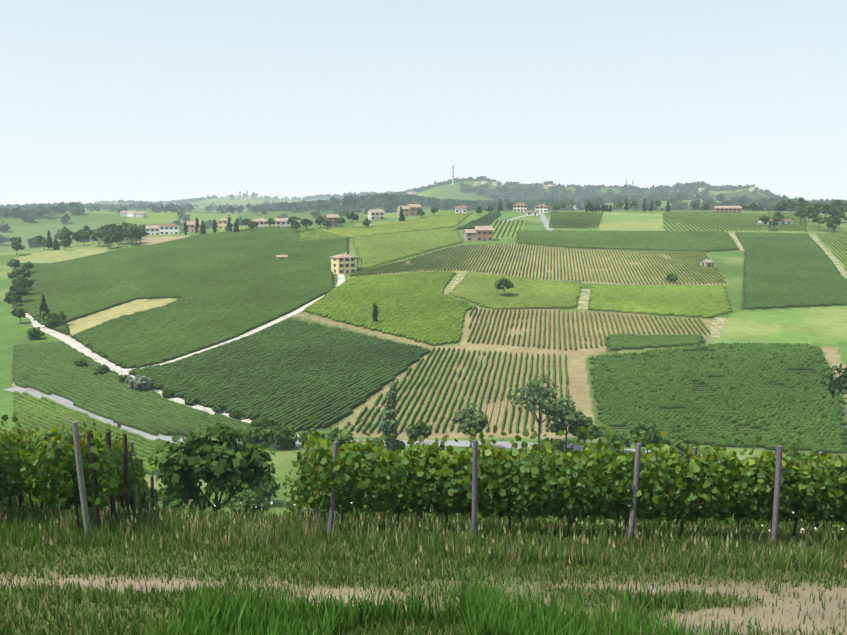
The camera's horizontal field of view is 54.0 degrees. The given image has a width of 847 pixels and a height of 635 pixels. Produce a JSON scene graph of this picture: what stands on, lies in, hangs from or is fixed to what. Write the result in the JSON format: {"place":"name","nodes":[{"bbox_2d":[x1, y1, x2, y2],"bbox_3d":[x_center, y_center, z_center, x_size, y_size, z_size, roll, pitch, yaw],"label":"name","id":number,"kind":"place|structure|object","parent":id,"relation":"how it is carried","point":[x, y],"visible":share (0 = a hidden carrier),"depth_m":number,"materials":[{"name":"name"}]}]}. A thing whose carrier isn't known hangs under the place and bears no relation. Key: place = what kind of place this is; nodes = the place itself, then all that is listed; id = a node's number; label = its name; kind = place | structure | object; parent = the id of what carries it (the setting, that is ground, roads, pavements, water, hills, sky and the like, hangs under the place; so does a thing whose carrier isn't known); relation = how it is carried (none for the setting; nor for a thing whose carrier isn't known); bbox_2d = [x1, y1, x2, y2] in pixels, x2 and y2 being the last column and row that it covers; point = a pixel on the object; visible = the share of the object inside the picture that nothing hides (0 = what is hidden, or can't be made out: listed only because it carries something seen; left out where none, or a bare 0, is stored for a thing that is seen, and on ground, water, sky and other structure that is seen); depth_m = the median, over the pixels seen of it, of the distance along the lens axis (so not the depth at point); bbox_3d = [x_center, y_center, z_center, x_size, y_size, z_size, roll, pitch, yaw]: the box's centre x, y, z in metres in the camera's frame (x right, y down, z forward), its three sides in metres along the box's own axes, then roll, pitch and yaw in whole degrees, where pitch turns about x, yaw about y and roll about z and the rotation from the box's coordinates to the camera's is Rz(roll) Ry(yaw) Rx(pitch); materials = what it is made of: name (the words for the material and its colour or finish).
{"place":"outdoors","nodes":[
{"label":"outdoors","id":0,"kind":"place"},
{"bbox_2d":[3,386,743,462],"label":"valley road","id":1,"kind":"structure","parent":0,"point":[68,403],"depth_m":155.62,"materials":[{"name":"grey asphalt"}]},
{"bbox_2d":[0,181,846,634],"bbox_3d":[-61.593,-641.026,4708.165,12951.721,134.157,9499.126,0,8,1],"label":"terrain","id":2,"kind":"structure","parent":0,"point":[824,329],"depth_m":231.65,"materials":[{"name":"green plant"}]},
{"bbox_2d":[121,211,127,216],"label":"house","id":3,"kind":"structure","parent":2,"relation":"on","point":[123,213],"depth_m":1293.65,"materials":[{"name":"paint"}]},
{"bbox_2d":[126,211,135,216],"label":"house","id":4,"kind":"structure","parent":2,"relation":"on","point":[131,214],"depth_m":1287.37,"materials":[{"name":"paint"}]},
{"bbox_2d":[136,211,144,217],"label":"house","id":5,"kind":"structure","parent":2,"relation":"on","point":[140,214],"depth_m":1278.34,"materials":[{"name":"paint"}]},
{"bbox_2d":[145,225,160,235],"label":"house","id":6,"kind":"structure","parent":2,"relation":"on","point":[153,230],"depth_m":599.62,"materials":[{"name":"paint"}]},
{"bbox_2d":[25,313,298,437],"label":"dirt road","id":7,"kind":"structure","parent":2,"relation":"on","point":[73,343],"depth_m":234.89,"materials":[{"name":"beige gravel"}]},
{"bbox_2d":[159,223,180,234],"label":"house","id":8,"kind":"structure","parent":2,"relation":"on","point":[174,228],"depth_m":588.31,"materials":[{"name":"white paint"}]},
{"bbox_2d":[185,221,201,232],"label":"house","id":9,"kind":"structure","parent":2,"relation":"on","point":[191,225],"depth_m":590.48,"materials":[{"name":"paint"}]},
{"bbox_2d":[217,217,227,228],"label":"house","id":10,"kind":"structure","parent":2,"relation":"on","point":[222,223],"depth_m":597.39,"materials":[{"name":"paint"}]},
{"bbox_2d":[121,274,344,370],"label":"dirt road","id":11,"kind":"structure","parent":2,"relation":"on","point":[341,278],"depth_m":265.12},
{"bbox_2d":[252,217,267,227],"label":"house","id":12,"kind":"structure","parent":2,"relation":"on","point":[261,222],"depth_m":570.13,"materials":[{"name":"paint"}]},
{"bbox_2d":[276,254,287,258],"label":"hut","id":13,"kind":"object","parent":2,"relation":"on","point":[281,256],"visible":0.62,"depth_m":412.07,"materials":[{"name":"stone"}]},
{"bbox_2d":[275,217,290,227],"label":"house","id":14,"kind":"structure","parent":2,"relation":"on","point":[282,222],"depth_m":560.66,"materials":[{"name":"paint"}]},
{"bbox_2d":[325,213,338,226],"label":"house","id":15,"kind":"structure","parent":2,"relation":"on","point":[332,218],"depth_m":549.09,"materials":[{"name":"brick"}]},
{"bbox_2d":[331,252,361,273],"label":"yellow house","id":16,"kind":"structure","parent":2,"relation":"on","point":[345,263],"depth_m":362.92,"materials":[{"name":"paint"}]},
{"bbox_2d":[367,209,384,219],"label":"house","id":17,"kind":"structure","parent":2,"relation":"on","point":[374,214],"depth_m":585.97,"materials":[{"name":"paint"}]},
{"bbox_2d":[396,205,409,216],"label":"house","id":18,"kind":"structure","parent":2,"relation":"on","point":[406,210],"depth_m":601.58,"materials":[{"name":"paint"}]},
{"bbox_2d":[408,203,420,215],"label":"house","id":19,"kind":"structure","parent":2,"relation":"on","point":[415,207],"depth_m":602.86,"materials":[{"name":"paint"}]},
{"bbox_2d":[0,489,846,634],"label":"grass","id":20,"kind":"structure","parent":2,"relation":"on","point":[480,608],"depth_m":10.73,"materials":[{"name":"green plant"}]},
{"bbox_2d":[0,176,846,247],"bbox_3d":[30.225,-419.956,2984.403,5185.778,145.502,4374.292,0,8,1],"label":"woods","id":21,"kind":"object","parent":2,"relation":"on","point":[29,213],"visible":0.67,"depth_m":1481.51,"materials":[{"name":"green plant"}]},
{"bbox_2d":[0,411,846,539],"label":"vine","id":22,"kind":"object","parent":2,"relation":"on","point":[49,473],"depth_m":15.61,"materials":[{"name":"green plant"}]},
{"bbox_2d":[3,197,846,528],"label":"trees","id":23,"kind":"object","parent":2,"relation":"on","point":[223,461],"visible":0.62,"depth_m":143.88,"materials":[{"name":"green plant"}]},
{"bbox_2d":[17,421,839,544],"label":"trellis posts","id":24,"kind":"object","parent":2,"relation":"on","point":[632,517],"visible":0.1,"depth_m":15.33,"materials":[{"name":"grey wood"}]},
{"bbox_2d":[12,210,846,473],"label":"vineyard rows","id":25,"kind":"object","parent":2,"relation":"on","point":[293,375],"visible":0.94,"depth_m":256.22,"materials":[{"name":"green plant"}]},
{"bbox_2d":[452,164,453,184],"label":"tower","id":26,"kind":"structure","parent":2,"relation":"on","point":[452,174],"depth_m":2171.56,"materials":[{"name":"metal"}]},
{"bbox_2d":[443,272,467,293],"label":"path","id":27,"kind":"structure","parent":2,"relation":"on","point":[457,279],"depth_m":329.97,"materials":[{"name":"soil"}]},
{"bbox_2d":[455,206,466,212],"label":"house","id":28,"kind":"structure","parent":2,"relation":"on","point":[460,209],"depth_m":627.88,"materials":[{"name":"white paint"}]},
{"bbox_2d":[463,229,475,240],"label":"house","id":29,"kind":"structure","parent":2,"relation":"on","point":[469,234],"depth_m":451.31,"materials":[{"name":"paint"}]},
{"bbox_2d":[474,225,493,240],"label":"farmhouse","id":30,"kind":"object","parent":2,"relation":"on","point":[484,233],"visible":0.77,"depth_m":450.40,"materials":[{"name":"paint"}]},
{"bbox_2d":[513,202,527,211],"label":"house","id":31,"kind":"structure","parent":2,"relation":"on","point":[519,207],"depth_m":647.05,"materials":[{"name":"beige paint"}]},
{"bbox_2d":[214,500,842,545],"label":"wild flowers","id":32,"kind":"object","parent":2,"relation":"on","point":[351,503],"visible":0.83,"depth_m":14.49,"materials":[{"name":"plant"}]},
{"bbox_2d":[502,211,560,221],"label":"road","id":33,"kind":"structure","parent":2,"relation":"on","point":[521,216],"depth_m":578.81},
{"bbox_2d":[526,210,538,215],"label":"house","id":34,"kind":"structure","parent":2,"relation":"on","point":[531,212],"depth_m":595.82,"materials":[{"name":"white paint"}]},
{"bbox_2d":[535,204,547,211],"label":"house","id":35,"kind":"structure","parent":2,"relation":"on","point":[541,208],"depth_m":637.25,"materials":[{"name":"white paint"}]},
{"bbox_2d":[538,213,552,229],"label":"road","id":36,"kind":"structure","parent":2,"relation":"on","point":[545,221],"depth_m":549.27,"materials":[{"name":"grey asphalt"}]},
{"bbox_2d":[700,258,713,266],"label":"hut","id":37,"kind":"object","parent":2,"relation":"on","point":[706,262],"visible":0.75,"depth_m":360.92,"materials":[{"name":"stone"}]},
{"bbox_2d":[713,205,741,212],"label":"farmhouse","id":38,"kind":"object","parent":2,"relation":"on","point":[727,209],"visible":0.75,"depth_m":637.17,"materials":[{"name":"paint"}]},
{"bbox_2d":[727,232,745,250],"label":"path","id":39,"kind":"structure","parent":2,"relation":"on","point":[735,239],"depth_m":453.47,"materials":[{"name":"soil"}]},
{"bbox_2d":[758,219,791,224],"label":"farm building","id":40,"kind":"structure","parent":2,"relation":"on","point":[784,221],"depth_m":536.12,"materials":[{"name":"white paint"}]},
{"bbox_2d":[809,234,846,277],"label":"path","id":41,"kind":"structure","parent":2,"relation":"on","point":[830,256],"depth_m":399.02,"materials":[{"name":"soil"}]},
{"bbox_2d":[0,0,846,205],"label":"sky","id":42,"kind":"structure","parent":0,"point":[101,100],"materials":[{"name":"blue"}]},
{"bbox_2d":[577,288,590,308],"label":"path","id":43,"kind":"structure","parent":0,"point":[583,302],"depth_m":290.93,"materials":[{"name":"soil"}]},
{"bbox_2d":[707,318,726,337],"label":"path","id":44,"kind":"structure","parent":0,"point":[717,326],"depth_m":246.38,"materials":[{"name":"soil"}]}
]}

